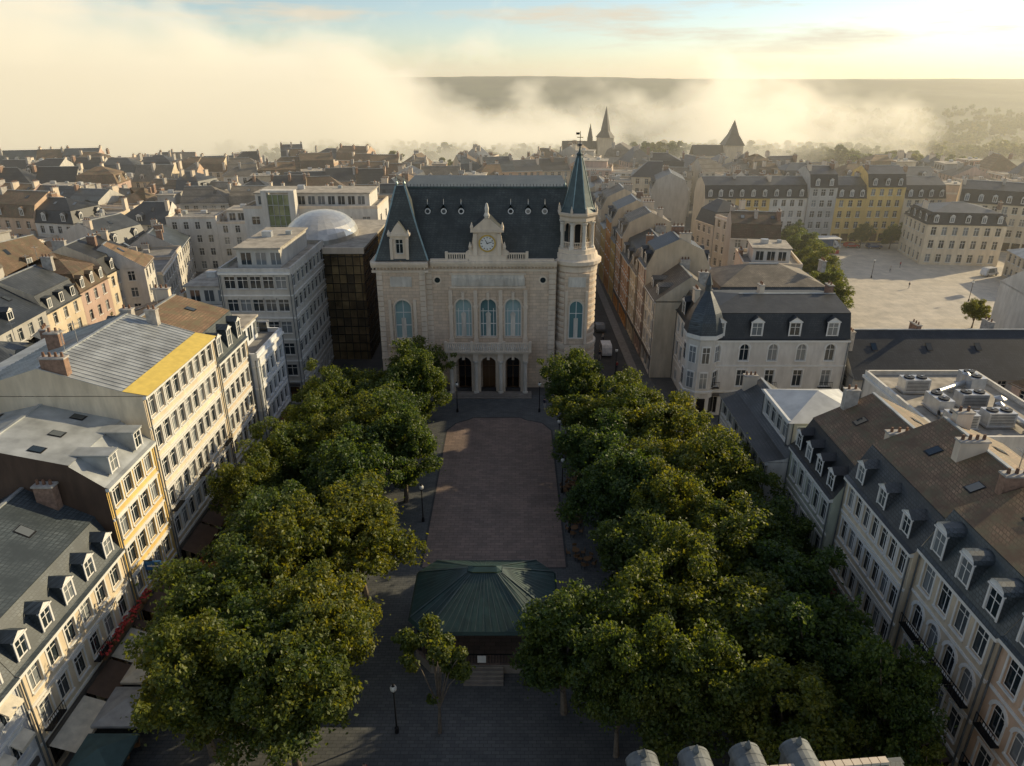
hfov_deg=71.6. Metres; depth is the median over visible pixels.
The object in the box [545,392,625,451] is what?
plane tree
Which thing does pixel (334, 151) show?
town house
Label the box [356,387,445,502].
plane tree
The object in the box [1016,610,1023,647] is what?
dormers
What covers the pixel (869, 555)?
window frames
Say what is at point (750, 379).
chimneys
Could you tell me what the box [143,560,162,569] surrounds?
hotel sign
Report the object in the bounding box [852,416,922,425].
skylights
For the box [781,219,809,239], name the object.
square tree
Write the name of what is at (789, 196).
square front townhouse
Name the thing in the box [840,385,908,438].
chimneys
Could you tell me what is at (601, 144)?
church with spire
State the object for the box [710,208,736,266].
town house
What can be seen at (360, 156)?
town house
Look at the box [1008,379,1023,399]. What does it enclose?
town house
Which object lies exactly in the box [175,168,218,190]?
town house
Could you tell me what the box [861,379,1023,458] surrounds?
walls
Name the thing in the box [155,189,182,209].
town house
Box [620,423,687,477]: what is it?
plane tree
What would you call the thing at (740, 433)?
window frames
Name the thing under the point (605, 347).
delivery van
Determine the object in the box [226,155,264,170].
town house
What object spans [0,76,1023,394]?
ground
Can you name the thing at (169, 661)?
plane tree
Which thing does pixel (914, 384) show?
rooftop air conditioner
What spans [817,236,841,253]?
event stage
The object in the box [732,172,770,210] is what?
square front townhouse
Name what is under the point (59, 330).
antennas
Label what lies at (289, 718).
plane tree
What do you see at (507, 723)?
street pavement
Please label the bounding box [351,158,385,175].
town house
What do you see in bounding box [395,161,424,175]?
town house
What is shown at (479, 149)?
town house
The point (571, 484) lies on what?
cafe table with chairs
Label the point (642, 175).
town house
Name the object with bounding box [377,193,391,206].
town house
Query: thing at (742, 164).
town house
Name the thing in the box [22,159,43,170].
town house
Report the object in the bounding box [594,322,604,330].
parked car
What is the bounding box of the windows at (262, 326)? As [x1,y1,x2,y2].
[244,321,286,417]
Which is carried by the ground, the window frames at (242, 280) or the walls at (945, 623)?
the walls at (945, 623)
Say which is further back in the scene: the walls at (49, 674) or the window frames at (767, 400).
the window frames at (767, 400)
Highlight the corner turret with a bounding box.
[679,273,723,414]
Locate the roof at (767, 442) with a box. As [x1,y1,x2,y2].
[719,377,793,462]
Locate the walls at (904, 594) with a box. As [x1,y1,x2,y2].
[828,483,946,652]
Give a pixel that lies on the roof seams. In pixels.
(45, 348)
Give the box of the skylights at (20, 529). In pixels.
[13,524,36,537]
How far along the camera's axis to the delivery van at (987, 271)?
174.60 m
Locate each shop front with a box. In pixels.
[46,617,136,747]
[180,491,219,550]
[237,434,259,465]
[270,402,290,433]
[290,383,299,386]
[832,583,869,643]
[925,722,952,762]
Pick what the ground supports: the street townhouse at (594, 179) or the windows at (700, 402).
the street townhouse at (594, 179)
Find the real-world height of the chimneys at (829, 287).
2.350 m
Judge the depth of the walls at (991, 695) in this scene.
42.73 m
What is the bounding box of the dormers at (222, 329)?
[106,316,241,356]
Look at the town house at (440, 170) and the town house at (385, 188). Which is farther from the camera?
the town house at (440, 170)
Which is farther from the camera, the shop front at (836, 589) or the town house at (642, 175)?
the town house at (642, 175)
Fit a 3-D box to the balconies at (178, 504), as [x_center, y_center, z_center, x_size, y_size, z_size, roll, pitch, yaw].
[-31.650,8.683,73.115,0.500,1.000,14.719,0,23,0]
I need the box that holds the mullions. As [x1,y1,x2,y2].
[322,226,384,358]
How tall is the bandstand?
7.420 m
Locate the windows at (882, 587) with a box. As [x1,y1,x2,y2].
[836,466,910,639]
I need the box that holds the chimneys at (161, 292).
[118,284,171,314]
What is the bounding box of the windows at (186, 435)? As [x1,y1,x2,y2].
[18,345,229,560]
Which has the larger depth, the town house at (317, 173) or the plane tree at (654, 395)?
the town house at (317, 173)
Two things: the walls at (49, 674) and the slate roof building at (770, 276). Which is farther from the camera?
the slate roof building at (770, 276)
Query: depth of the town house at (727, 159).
304.98 m
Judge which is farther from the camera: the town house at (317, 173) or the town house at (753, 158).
the town house at (753, 158)
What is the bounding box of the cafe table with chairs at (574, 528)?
[565,522,583,537]
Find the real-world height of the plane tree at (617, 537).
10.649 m
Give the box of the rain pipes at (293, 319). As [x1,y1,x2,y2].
[217,245,323,387]
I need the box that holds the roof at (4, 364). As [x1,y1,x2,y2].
[0,313,213,395]
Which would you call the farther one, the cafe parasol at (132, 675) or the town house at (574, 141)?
the town house at (574, 141)
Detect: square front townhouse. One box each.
[690,171,735,236]
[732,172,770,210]
[766,171,807,230]
[798,161,838,235]
[830,171,866,242]
[851,160,906,241]
[895,171,946,242]
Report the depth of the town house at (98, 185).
215.85 m
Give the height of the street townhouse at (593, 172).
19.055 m
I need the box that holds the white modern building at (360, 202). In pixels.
[242,185,388,238]
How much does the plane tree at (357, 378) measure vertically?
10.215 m
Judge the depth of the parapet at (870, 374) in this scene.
80.03 m
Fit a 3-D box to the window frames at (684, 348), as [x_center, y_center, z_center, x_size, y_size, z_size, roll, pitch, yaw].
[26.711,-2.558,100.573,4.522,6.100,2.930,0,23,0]
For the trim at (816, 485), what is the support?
attached to the walls at (834, 508)
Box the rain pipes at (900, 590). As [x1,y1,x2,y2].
[826,481,909,639]
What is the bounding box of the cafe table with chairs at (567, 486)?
[560,481,572,494]
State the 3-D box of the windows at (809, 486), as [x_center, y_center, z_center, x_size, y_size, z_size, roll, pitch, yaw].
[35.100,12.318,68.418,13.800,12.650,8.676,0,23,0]
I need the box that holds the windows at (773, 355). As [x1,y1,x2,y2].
[675,302,838,410]
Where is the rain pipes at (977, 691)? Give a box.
[887,554,995,765]
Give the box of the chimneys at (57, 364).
[37,305,160,375]
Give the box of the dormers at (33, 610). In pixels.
[0,532,113,661]
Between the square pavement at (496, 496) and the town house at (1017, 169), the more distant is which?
the town house at (1017, 169)
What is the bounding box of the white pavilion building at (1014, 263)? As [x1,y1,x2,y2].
[1001,248,1023,277]
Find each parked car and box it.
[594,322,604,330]
[843,242,859,247]
[865,242,882,248]
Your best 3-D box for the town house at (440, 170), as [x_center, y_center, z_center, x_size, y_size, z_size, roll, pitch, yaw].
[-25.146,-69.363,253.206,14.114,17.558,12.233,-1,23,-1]
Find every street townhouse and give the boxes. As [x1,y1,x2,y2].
[586,182,601,241]
[587,183,608,237]
[588,169,608,182]
[589,175,608,191]
[594,201,596,245]
[595,179,635,274]
[599,214,606,282]
[603,189,655,292]
[608,210,630,302]
[612,199,674,312]
[618,223,666,329]
[626,232,666,342]
[633,223,710,355]
[639,257,712,376]
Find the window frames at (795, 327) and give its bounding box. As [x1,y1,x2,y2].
[675,304,837,411]
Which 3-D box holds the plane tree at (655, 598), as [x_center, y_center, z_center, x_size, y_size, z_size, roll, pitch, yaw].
[10.731,18.775,53.313,10.310,13.433,8.966,-9,25,-20]
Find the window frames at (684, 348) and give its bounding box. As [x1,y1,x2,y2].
[681,348,717,387]
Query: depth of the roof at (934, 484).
54.40 m
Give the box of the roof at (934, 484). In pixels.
[844,416,1023,553]
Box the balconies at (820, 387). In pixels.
[711,382,832,388]
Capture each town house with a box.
[0,149,36,162]
[0,156,33,168]
[0,164,36,182]
[0,178,41,189]
[0,185,62,235]
[0,228,51,276]
[0,230,16,241]
[0,254,87,333]
[0,264,4,278]
[0,286,50,341]
[0,322,49,362]
[8,246,115,324]
[12,229,58,247]
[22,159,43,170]
[25,157,73,173]
[34,191,106,239]
[35,162,82,183]
[36,146,63,160]
[38,183,81,197]
[42,181,76,185]
[47,224,125,315]
[62,145,104,158]
[62,213,144,246]
[70,155,107,171]
[70,183,124,205]
[71,181,96,187]
[75,162,131,188]
[79,148,113,157]
[83,209,129,219]
[94,182,120,190]
[95,227,158,306]
[100,196,157,210]
[104,156,141,173]
[114,183,156,205]
[119,183,156,196]
[121,196,176,230]
[125,218,195,282]
[126,173,133,186]
[129,242,186,289]
[130,153,157,159]
[132,161,178,187]
[138,151,180,163]
[142,153,168,160]
[145,174,176,190]
[154,256,179,295]
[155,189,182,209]
[158,149,183,155]
[165,207,226,271]
[168,150,196,160]
[172,160,203,178]
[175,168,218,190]
[176,153,202,169]
[179,181,231,208]
[198,153,226,180]
[202,152,234,157]
[208,179,240,192]
[216,204,246,263]
[222,159,257,184]
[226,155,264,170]
[229,181,272,207]
[234,151,261,162]
[234,172,272,184]
[235,148,260,162]
[250,171,279,181]
[256,159,295,174]
[273,171,306,185]
[277,153,300,171]
[280,141,302,156]
[284,167,324,175]
[286,149,307,156]
[290,146,303,155]
[299,149,333,168]
[300,167,321,171]
[306,173,345,185]
[315,145,338,160]
[325,164,355,185]
[330,180,376,185]
[334,163,348,167]
[336,143,375,162]
[348,151,374,165]
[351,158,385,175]
[355,165,383,183]
[370,151,401,162]
[376,180,402,193]
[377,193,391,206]
[381,173,402,182]
[385,160,420,175]
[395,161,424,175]
[396,166,413,183]
[400,154,428,165]
[402,150,431,165]
[421,162,460,174]
[431,160,447,165]
[451,150,476,165]
[453,151,480,172]
[458,169,467,174]
[466,171,487,174]
[468,143,490,159]
[469,160,502,174]
[476,153,515,174]
[488,151,498,156]
[512,156,541,174]
[534,155,570,186]
[537,146,563,157]
[558,142,581,164]
[570,148,601,162]
[572,139,587,148]
[574,151,593,160]
[583,157,612,177]
[603,142,631,163]
[603,174,631,184]
[612,167,636,175]
[613,160,618,167]
[619,144,649,167]
[630,157,646,167]
[631,157,662,195]
[649,164,688,225]
[650,149,684,166]
[663,164,691,216]
[681,154,704,166]
[690,154,728,203]
[694,198,748,265]
[710,152,732,163]
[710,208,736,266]
[714,169,757,175]
[721,157,749,170]
[721,203,781,265]
[723,164,748,175]
[730,165,744,175]
[731,151,756,162]
[734,238,802,269]
[739,150,769,167]
[742,160,782,175]
[766,153,797,164]
[776,159,806,175]
[805,158,839,168]
[833,159,870,175]
[855,153,892,165]
[893,150,918,165]
[893,158,917,166]
[901,164,937,175]
[917,152,944,166]
[932,159,968,173]
[938,160,991,180]
[943,179,960,201]
[953,174,1000,182]
[955,157,982,165]
[974,150,1016,173]
[987,170,1010,179]
[1001,173,1023,181]
[1008,162,1023,176]
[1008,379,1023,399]
[1018,166,1023,176]
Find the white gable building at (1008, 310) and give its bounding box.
[990,271,1023,328]
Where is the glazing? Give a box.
[323,231,380,358]
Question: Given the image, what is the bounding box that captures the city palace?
[370,131,600,398]
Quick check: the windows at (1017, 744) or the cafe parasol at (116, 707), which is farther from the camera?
the cafe parasol at (116, 707)
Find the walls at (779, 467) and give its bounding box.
[719,401,787,504]
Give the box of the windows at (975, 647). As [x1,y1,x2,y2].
[904,530,1001,765]
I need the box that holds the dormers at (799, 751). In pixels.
[625,736,820,765]
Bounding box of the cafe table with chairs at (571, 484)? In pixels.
[564,480,576,491]
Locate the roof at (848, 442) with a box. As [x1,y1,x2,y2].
[789,392,928,499]
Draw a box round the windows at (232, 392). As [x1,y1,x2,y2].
[217,321,254,453]
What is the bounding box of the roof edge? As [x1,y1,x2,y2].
[768,756,888,765]
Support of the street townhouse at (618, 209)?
on the ground
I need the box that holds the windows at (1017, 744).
[974,631,1023,765]
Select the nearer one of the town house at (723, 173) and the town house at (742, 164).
the town house at (723, 173)
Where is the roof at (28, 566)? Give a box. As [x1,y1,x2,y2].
[0,487,124,676]
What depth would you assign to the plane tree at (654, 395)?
88.37 m
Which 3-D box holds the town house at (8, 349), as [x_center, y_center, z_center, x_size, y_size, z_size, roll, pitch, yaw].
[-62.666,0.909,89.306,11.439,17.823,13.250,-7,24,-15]
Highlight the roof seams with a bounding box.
[0,313,194,391]
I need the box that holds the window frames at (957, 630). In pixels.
[905,534,999,763]
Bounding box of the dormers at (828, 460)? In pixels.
[795,428,848,490]
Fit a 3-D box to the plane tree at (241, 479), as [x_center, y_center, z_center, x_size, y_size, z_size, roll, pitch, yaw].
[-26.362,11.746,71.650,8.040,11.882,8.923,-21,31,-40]
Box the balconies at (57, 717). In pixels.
[44,635,112,730]
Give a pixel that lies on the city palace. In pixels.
(490, 280)
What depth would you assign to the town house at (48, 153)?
291.76 m
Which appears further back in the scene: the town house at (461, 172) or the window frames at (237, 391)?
the town house at (461, 172)
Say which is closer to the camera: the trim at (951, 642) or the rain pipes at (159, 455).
the trim at (951, 642)
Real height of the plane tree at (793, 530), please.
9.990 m
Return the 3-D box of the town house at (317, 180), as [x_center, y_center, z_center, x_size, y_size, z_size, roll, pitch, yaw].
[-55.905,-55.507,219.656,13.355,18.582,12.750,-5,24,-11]
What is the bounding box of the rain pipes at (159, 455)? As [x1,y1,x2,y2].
[146,341,235,560]
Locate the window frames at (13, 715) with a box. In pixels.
[4,715,26,761]
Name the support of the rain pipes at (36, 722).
attached to the trim at (64, 667)
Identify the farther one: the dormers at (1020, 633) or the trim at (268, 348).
the trim at (268, 348)
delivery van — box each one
[599,340,611,355]
[834,240,840,248]
[980,266,998,276]
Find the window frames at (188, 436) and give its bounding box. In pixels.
[149,348,229,559]
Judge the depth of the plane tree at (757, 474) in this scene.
69.36 m
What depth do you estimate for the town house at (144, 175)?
248.73 m
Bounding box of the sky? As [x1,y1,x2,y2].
[0,0,1023,78]
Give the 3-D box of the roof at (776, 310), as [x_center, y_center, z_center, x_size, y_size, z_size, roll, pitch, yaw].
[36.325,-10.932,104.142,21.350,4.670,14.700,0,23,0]
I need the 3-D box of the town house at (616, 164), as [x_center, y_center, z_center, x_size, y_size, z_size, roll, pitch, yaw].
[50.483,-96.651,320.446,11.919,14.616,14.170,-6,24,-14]
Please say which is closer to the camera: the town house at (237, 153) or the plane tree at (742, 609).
the plane tree at (742, 609)
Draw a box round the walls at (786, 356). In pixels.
[671,313,849,414]
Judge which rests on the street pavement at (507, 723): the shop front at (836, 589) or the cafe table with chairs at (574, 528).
the cafe table with chairs at (574, 528)
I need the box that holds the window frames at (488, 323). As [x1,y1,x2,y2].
[395,240,582,386]
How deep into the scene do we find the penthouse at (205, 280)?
107.34 m
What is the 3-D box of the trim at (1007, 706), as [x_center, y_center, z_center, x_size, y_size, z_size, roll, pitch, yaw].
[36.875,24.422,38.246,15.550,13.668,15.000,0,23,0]
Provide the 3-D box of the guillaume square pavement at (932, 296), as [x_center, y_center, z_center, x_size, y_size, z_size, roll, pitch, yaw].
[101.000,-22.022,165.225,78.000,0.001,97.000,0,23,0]
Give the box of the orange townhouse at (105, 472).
[0,404,193,631]
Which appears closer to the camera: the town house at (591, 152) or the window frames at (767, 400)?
the window frames at (767, 400)
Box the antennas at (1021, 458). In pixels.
[1016,447,1023,467]
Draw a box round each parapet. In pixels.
[217,240,322,271]
[248,327,281,357]
[865,370,1023,441]
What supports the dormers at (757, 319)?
on the roof at (776, 310)
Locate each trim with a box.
[18,550,130,745]
[143,338,234,547]
[217,246,333,381]
[218,337,257,462]
[251,320,290,431]
[673,315,850,391]
[720,397,767,502]
[784,447,832,553]
[828,477,913,643]
[862,374,903,407]
[898,548,998,762]
[967,638,1023,765]
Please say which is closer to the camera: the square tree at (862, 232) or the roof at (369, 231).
the roof at (369, 231)
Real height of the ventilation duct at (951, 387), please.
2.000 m
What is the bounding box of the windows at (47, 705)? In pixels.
[15,537,126,763]
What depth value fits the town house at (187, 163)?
269.41 m
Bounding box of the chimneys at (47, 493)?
[30,479,62,510]
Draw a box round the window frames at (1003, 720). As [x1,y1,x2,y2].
[973,659,1023,765]
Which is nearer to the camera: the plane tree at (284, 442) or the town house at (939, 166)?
the plane tree at (284, 442)
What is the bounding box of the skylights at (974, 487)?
[923,445,1009,493]
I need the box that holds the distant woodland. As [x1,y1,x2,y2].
[206,101,1023,165]
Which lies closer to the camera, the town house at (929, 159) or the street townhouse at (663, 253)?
the street townhouse at (663, 253)
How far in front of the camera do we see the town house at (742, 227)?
157.01 m
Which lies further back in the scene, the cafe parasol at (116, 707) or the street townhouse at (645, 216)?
the street townhouse at (645, 216)
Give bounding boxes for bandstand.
[408,559,557,685]
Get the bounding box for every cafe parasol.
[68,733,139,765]
[90,687,142,731]
[120,652,149,684]
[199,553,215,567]
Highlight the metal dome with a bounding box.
[288,209,358,245]
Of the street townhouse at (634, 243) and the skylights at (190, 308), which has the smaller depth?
the skylights at (190, 308)
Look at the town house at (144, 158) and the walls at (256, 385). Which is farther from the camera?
the town house at (144, 158)
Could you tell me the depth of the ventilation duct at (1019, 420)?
73.66 m
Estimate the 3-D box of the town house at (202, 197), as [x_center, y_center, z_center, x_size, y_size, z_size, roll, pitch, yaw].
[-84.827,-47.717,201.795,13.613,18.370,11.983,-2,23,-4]
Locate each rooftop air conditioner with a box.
[895,374,931,393]
[921,390,954,415]
[942,409,980,430]
[953,389,989,408]
[954,369,986,391]
[979,407,1017,428]
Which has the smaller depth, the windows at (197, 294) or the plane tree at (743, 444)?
the plane tree at (743, 444)
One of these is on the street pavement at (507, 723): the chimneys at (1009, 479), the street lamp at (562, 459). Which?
the street lamp at (562, 459)
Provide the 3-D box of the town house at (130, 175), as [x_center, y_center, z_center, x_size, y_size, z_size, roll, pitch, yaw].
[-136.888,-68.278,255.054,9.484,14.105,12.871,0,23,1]
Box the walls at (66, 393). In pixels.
[0,342,233,563]
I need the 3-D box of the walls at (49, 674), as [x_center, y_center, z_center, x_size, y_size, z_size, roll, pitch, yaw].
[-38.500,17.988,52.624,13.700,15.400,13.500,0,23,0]
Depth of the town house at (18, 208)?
172.82 m
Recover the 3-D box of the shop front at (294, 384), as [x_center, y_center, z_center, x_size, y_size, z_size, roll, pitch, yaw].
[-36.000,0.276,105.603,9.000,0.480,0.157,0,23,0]
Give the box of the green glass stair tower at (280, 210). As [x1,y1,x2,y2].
[260,189,298,227]
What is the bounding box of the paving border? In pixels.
[420,417,567,568]
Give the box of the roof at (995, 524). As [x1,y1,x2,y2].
[917,488,1023,638]
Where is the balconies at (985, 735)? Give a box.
[958,711,998,765]
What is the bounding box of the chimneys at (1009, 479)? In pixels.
[951,406,1023,494]
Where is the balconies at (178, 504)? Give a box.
[172,431,232,510]
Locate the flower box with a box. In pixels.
[99,588,151,659]
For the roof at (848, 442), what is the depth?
65.73 m
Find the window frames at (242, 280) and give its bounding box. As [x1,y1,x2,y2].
[224,250,331,399]
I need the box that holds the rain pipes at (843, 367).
[670,312,850,389]
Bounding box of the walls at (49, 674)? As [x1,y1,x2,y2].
[0,557,140,765]
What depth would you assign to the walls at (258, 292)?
104.66 m
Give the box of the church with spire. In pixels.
[561,107,613,157]
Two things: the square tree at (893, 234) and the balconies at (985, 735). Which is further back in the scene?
the square tree at (893, 234)
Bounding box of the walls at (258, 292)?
[218,244,333,402]
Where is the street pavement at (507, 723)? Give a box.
[95,323,869,765]
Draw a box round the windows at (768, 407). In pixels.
[766,401,787,436]
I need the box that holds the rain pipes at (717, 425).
[717,399,765,488]
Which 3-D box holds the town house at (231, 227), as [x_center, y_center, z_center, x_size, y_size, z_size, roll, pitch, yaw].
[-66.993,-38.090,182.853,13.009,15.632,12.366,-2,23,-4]
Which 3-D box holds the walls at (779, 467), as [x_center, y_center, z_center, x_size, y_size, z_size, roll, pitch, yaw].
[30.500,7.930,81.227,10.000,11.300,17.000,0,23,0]
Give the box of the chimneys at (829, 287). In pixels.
[692,280,834,302]
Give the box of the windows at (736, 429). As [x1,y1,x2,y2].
[724,405,763,484]
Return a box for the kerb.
[61,274,905,765]
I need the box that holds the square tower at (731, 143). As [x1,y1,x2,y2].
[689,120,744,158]
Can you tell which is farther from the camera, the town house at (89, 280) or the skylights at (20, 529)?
the town house at (89, 280)
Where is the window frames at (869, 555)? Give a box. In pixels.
[835,467,909,640]
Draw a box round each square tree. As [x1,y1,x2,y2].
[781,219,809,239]
[781,225,807,251]
[786,229,826,257]
[794,238,828,267]
[800,241,844,278]
[809,266,855,308]
[847,223,877,247]
[878,222,902,248]
[960,298,991,327]
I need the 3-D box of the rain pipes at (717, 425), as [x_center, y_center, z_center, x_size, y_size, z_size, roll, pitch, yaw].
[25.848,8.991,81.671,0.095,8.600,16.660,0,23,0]
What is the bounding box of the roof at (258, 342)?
[248,332,273,352]
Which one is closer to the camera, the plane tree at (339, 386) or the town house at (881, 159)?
the plane tree at (339, 386)
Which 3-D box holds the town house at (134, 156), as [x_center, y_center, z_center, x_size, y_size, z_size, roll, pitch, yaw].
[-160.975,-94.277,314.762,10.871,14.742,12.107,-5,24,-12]
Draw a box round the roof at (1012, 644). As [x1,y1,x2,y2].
[998,616,1023,665]
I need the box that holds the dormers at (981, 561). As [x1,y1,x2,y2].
[930,521,1023,622]
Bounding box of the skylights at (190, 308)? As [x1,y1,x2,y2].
[135,306,196,310]
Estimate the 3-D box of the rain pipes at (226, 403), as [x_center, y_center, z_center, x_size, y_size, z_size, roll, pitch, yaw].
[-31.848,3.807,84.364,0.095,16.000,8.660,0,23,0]
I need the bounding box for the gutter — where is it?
[887,757,903,764]
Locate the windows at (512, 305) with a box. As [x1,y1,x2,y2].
[396,209,582,385]
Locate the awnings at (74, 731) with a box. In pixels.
[49,619,152,752]
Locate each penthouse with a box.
[182,269,221,303]
[232,314,257,345]
[233,227,307,267]
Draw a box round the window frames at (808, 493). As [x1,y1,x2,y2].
[787,436,832,551]
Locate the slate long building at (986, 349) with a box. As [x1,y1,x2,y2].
[841,316,1023,396]
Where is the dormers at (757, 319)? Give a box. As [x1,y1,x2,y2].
[682,289,841,335]
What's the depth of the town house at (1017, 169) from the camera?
258.24 m
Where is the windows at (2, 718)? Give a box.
[0,714,22,759]
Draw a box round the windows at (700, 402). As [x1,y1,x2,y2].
[681,342,718,412]
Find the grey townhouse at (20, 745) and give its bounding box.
[0,663,47,765]
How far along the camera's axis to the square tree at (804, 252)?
164.13 m
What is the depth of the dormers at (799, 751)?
30.58 m
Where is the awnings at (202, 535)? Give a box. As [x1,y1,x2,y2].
[182,488,234,554]
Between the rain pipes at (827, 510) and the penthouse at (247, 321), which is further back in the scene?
the penthouse at (247, 321)
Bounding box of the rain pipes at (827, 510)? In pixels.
[782,451,829,565]
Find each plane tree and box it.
[120,604,256,761]
[134,525,274,667]
[185,588,330,711]
[197,478,320,578]
[199,593,367,765]
[205,439,288,531]
[238,557,390,694]
[240,489,350,593]
[247,415,327,489]
[280,381,341,468]
[281,358,357,421]
[292,421,406,507]
[294,469,431,603]
[301,409,373,486]
[326,365,385,395]
[328,384,410,481]
[346,374,433,425]
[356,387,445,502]
[378,336,451,418]
[382,335,457,393]
[390,612,475,733]
[508,578,644,715]
[536,346,605,425]
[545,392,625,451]
[548,408,635,490]
[553,430,679,531]
[568,614,670,757]
[582,546,706,684]
[584,376,649,450]
[586,495,693,598]
[594,364,675,430]
[616,454,717,553]
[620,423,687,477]
[623,389,714,463]
[624,517,740,598]
[632,613,767,765]
[654,409,758,510]
[675,563,803,691]
[678,481,798,581]
[681,430,756,479]
[699,451,790,504]
[711,650,875,765]
[727,491,816,559]
[734,534,848,615]
[757,588,880,754]
[836,633,956,765]
[901,740,948,765]
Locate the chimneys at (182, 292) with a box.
[178,288,186,297]
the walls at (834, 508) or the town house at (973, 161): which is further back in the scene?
the town house at (973, 161)
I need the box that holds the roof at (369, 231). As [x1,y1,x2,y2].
[322,220,385,253]
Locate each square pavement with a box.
[422,418,565,566]
[794,244,1006,328]
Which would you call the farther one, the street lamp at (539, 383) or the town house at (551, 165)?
the town house at (551, 165)
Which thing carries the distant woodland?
on the ground
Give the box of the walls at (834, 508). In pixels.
[783,452,843,567]
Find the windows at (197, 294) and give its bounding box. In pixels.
[190,290,221,300]
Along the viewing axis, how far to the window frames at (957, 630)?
47.59 m
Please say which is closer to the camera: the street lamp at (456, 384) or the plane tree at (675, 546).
the plane tree at (675, 546)
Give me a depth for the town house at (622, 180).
252.93 m
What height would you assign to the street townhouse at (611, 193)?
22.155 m
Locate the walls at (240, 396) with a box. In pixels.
[87,341,260,464]
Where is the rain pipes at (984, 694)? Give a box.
[958,645,1001,765]
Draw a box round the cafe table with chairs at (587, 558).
[578,552,596,569]
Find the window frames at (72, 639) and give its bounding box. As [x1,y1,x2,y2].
[17,540,127,763]
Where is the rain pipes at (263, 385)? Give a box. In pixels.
[255,335,291,437]
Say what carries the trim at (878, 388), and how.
attached to the walls at (868, 388)
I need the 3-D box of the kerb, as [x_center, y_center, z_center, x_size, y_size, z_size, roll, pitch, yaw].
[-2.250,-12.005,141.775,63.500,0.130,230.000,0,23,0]
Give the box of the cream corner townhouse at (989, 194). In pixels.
[956,177,1023,252]
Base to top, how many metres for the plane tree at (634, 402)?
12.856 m
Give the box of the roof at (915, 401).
[875,375,1023,434]
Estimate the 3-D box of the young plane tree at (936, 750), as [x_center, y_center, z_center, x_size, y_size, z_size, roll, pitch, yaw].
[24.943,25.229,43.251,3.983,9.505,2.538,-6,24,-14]
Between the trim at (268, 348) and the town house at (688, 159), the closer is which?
the trim at (268, 348)
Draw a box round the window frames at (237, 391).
[218,322,255,454]
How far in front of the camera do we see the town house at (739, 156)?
287.14 m
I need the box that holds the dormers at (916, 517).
[856,459,927,537]
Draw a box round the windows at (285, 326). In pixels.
[224,250,331,395]
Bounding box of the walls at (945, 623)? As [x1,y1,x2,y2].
[894,556,1023,765]
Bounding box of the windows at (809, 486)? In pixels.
[788,434,833,550]
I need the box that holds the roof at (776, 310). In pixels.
[675,290,850,339]
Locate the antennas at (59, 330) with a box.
[55,321,77,350]
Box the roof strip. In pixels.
[122,332,215,395]
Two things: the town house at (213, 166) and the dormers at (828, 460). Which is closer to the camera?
the dormers at (828, 460)
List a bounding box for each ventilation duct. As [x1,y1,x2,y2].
[937,372,970,392]
[937,401,1004,418]
[993,395,1023,433]
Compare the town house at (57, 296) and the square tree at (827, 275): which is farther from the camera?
the square tree at (827, 275)
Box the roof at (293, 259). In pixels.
[227,244,315,267]
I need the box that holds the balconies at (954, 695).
[899,612,967,708]
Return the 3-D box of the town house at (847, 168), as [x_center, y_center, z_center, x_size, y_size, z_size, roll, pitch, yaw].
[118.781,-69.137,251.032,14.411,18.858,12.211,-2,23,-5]
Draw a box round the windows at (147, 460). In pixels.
[109,431,169,620]
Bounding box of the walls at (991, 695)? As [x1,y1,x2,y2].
[963,647,1023,765]
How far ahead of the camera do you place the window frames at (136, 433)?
61.46 m
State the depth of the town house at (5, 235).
160.89 m
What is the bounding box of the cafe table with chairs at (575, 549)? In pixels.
[566,543,585,560]
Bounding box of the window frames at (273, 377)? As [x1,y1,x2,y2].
[243,326,286,415]
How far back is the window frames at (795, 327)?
99.89 m
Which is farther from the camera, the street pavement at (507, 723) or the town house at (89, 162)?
the town house at (89, 162)
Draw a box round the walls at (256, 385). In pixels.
[250,326,290,439]
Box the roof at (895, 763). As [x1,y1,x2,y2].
[881,762,903,765]
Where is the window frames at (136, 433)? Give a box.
[110,433,170,620]
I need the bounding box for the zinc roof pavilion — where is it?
[761,389,842,445]
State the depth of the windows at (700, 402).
100.29 m
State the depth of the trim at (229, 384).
83.31 m
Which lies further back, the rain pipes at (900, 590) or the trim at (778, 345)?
the trim at (778, 345)
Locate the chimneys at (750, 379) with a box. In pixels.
[742,371,758,390]
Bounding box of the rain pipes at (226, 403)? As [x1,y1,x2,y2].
[219,341,261,465]
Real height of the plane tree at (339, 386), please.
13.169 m
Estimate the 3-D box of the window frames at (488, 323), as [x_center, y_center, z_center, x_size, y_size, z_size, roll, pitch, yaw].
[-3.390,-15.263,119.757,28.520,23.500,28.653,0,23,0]
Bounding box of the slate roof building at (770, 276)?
[708,257,827,290]
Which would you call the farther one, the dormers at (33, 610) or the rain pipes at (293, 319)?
the rain pipes at (293, 319)
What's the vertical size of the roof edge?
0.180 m
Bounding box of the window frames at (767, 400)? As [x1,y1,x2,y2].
[765,400,786,437]
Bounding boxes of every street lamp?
[390,684,398,733]
[419,484,424,521]
[455,381,458,411]
[538,382,540,411]
[561,457,564,492]
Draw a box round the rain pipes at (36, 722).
[21,555,142,765]
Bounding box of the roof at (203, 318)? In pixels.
[115,294,247,363]
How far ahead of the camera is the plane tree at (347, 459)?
70.74 m
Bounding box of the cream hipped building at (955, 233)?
[897,198,1008,265]
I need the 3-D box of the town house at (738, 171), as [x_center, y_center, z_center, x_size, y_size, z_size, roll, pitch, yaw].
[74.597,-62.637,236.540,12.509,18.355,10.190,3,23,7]
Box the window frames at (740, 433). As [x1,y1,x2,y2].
[723,404,763,482]
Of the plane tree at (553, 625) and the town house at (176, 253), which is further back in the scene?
the town house at (176, 253)

